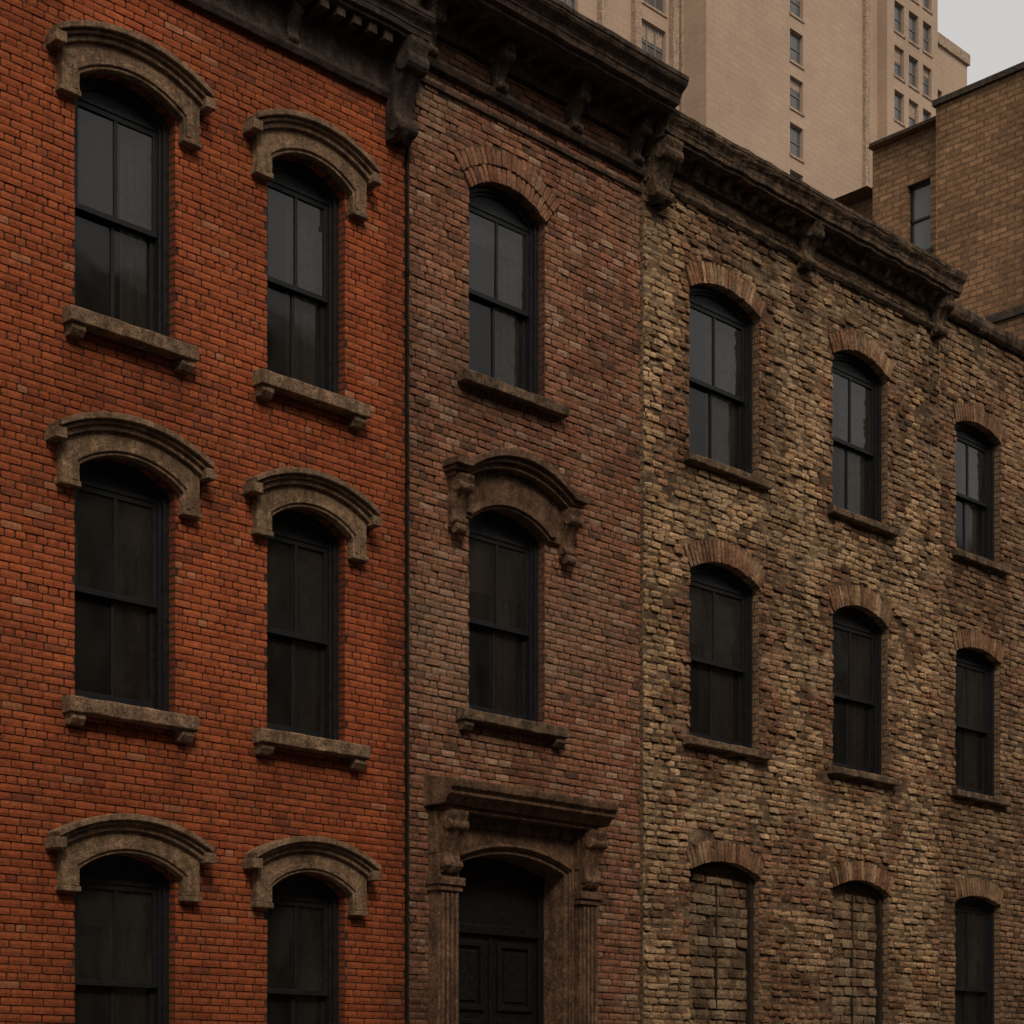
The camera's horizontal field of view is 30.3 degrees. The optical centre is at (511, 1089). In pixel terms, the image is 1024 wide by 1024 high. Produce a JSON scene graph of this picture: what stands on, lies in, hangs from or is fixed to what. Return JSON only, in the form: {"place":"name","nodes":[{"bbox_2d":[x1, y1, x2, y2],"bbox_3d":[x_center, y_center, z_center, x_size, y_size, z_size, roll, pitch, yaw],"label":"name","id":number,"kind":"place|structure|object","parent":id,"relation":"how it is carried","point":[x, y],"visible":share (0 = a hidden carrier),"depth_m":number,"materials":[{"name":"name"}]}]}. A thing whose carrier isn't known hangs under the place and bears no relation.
{"place":"outdoors","nodes":[
{"label":"outdoors","id":0,"kind":"place"},
{"bbox_2d":[560,0,969,198],"bbox_3d":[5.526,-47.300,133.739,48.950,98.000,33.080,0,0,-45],"label":"highrise tower","id":1,"kind":"structure","parent":0,"point":[820,95],"depth_m":125.59,"materials":[{"name":"beige concrete"}]},
{"bbox_2d":[560,0,927,178],"bbox_3d":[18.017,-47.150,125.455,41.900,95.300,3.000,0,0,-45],"label":"window glass","id":2,"kind":"structure","parent":1,"relation":"in","point":[794,41],"depth_m":125.40,"materials":[{"name":"grey glass"}]},
{"bbox_2d":[566,0,938,179],"bbox_3d":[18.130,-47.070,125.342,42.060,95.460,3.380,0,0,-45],"label":"window frames","id":3,"kind":"structure","parent":1,"relation":"in","point":[651,35],"depth_m":125.52,"materials":[{"name":"grey metal"}]},
{"bbox_2d":[938,0,1023,84],"label":"sky","id":4,"kind":"structure","parent":0,"point":[990,31],"materials":[{"name":"white"}]},
{"label":"ground","id":5,"kind":"structure","parent":0,"visible":0},
{"bbox_2d":[0,0,435,1023],"bbox_3d":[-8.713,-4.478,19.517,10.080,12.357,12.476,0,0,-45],"label":"brick rowhouse","id":6,"kind":"structure","parent":5,"relation":"on","point":[202,510],"depth_m":17.39,"materials":[{"name":"brick"}]},
{"bbox_2d":[75,107,292,1023],"bbox_3d":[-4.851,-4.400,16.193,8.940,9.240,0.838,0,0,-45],"label":"window interiors","id":7,"kind":"structure","parent":6,"relation":"in","point":[95,132],"depth_m":17.80,"materials":[{"name":"black glass"}]},
{"bbox_2d":[75,77,338,1023],"bbox_3d":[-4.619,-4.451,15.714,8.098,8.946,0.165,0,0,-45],"label":"window frames","id":8,"kind":"structure","parent":6,"relation":"in","point":[110,100],"depth_m":17.10,"materials":[{"name":"paint"}]},
{"bbox_2d":[405,0,688,1023],"bbox_3d":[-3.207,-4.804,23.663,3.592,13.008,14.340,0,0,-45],"label":"brick rowhouse","id":9,"kind":"structure","parent":5,"relation":"on","point":[525,168],"depth_m":20.33,"materials":[{"name":"brick"}]},
{"bbox_2d":[469,242,491,708],"bbox_3d":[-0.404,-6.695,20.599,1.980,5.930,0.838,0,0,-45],"label":"window interiors","id":10,"kind":"structure","parent":9,"relation":"in","point":[480,258],"depth_m":21.23,"materials":[{"name":"black glass"}]},
{"bbox_2d":[459,857,543,1023],"bbox_3d":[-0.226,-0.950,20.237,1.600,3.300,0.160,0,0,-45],"label":"door","id":11,"kind":"structure","parent":9,"relation":"in","point":[501,903],"depth_m":20.35,"materials":[{"name":"black paint"}]},
{"bbox_2d":[469,186,537,721],"bbox_3d":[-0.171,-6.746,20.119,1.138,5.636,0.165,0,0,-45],"label":"window frames","id":12,"kind":"structure","parent":9,"relation":"in","point":[492,204],"depth_m":20.37,"materials":[{"name":"paint"}]},
{"bbox_2d":[640,109,967,1023],"bbox_3d":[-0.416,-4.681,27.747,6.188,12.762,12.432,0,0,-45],"label":"brick rowhouse","id":13,"kind":"structure","parent":5,"relation":"on","point":[792,331],"depth_m":23.35,"materials":[{"name":"brick"}]},
{"bbox_2d":[642,274,845,764],"bbox_3d":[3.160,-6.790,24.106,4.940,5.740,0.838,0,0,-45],"label":"window interiors","id":14,"kind":"structure","parent":13,"relation":"in","point":[697,319],"depth_m":23.96,"materials":[{"name":"black glass"}]},
{"bbox_2d":[689,286,881,774],"bbox_3d":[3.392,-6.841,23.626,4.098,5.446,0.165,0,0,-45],"label":"window frames","id":15,"kind":"structure","parent":13,"relation":"in","point":[710,302],"depth_m":23.06,"materials":[{"name":"paint"}]},
{"bbox_2d":[689,862,881,1023],"bbox_3d":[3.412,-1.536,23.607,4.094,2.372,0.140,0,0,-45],"label":"blocked window frames","id":16,"kind":"structure","parent":13,"relation":"in","point":[749,900],"depth_m":23.04,"materials":[{"name":"brown wood"}]},
{"bbox_2d":[834,70,1023,339],"bbox_3d":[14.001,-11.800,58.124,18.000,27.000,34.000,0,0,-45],"label":"walls","id":17,"kind":"structure","parent":5,"relation":"on","point":[964,154],"depth_m":47.77,"materials":[{"name":"beige brick"}]},
{"bbox_2d":[910,180,931,252],"bbox_3d":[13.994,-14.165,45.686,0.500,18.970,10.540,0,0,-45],"label":"window frames","id":18,"kind":"structure","parent":17,"relation":"attached to","point":[912,222],"depth_m":49.47,"materials":[{"name":"black metal"}]},
{"bbox_2d":[913,184,929,249],"bbox_3d":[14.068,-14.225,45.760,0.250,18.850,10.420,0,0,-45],"label":"window glass","id":19,"kind":"object","parent":18,"relation":"in","point":[921,209],"visible":0.13,"depth_m":49.31,"materials":[{"name":"grey glass"}]},
{"bbox_2d":[869,61,1023,323],"bbox_3d":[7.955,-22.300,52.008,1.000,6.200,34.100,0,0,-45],"label":"coping","id":20,"kind":"object","parent":17,"relation":"attached to","point":[1017,310],"visible":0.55,"depth_m":47.37,"materials":[{"name":"brown stone"}]},
{"bbox_2d":[939,303,1023,1023],"bbox_3d":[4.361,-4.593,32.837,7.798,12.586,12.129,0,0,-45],"label":"brick rowhouse","id":21,"kind":"structure","parent":5,"relation":"on","point":[981,671],"depth_m":27.00,"materials":[{"name":"brick"}]},
{"bbox_2d":[955,441,961,785],"bbox_3d":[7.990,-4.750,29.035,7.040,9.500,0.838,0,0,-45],"label":"window interiors","id":22,"kind":"structure","parent":21,"relation":"in","point":[958,509],"depth_m":28.26,"materials":[{"name":"black glass"}]},
{"bbox_2d":[955,423,993,1023],"bbox_3d":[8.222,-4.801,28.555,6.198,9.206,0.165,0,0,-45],"label":"window frames","id":23,"kind":"structure","parent":21,"relation":"in","point":[966,434],"depth_m":27.12,"materials":[{"name":"paint"}]}
]}

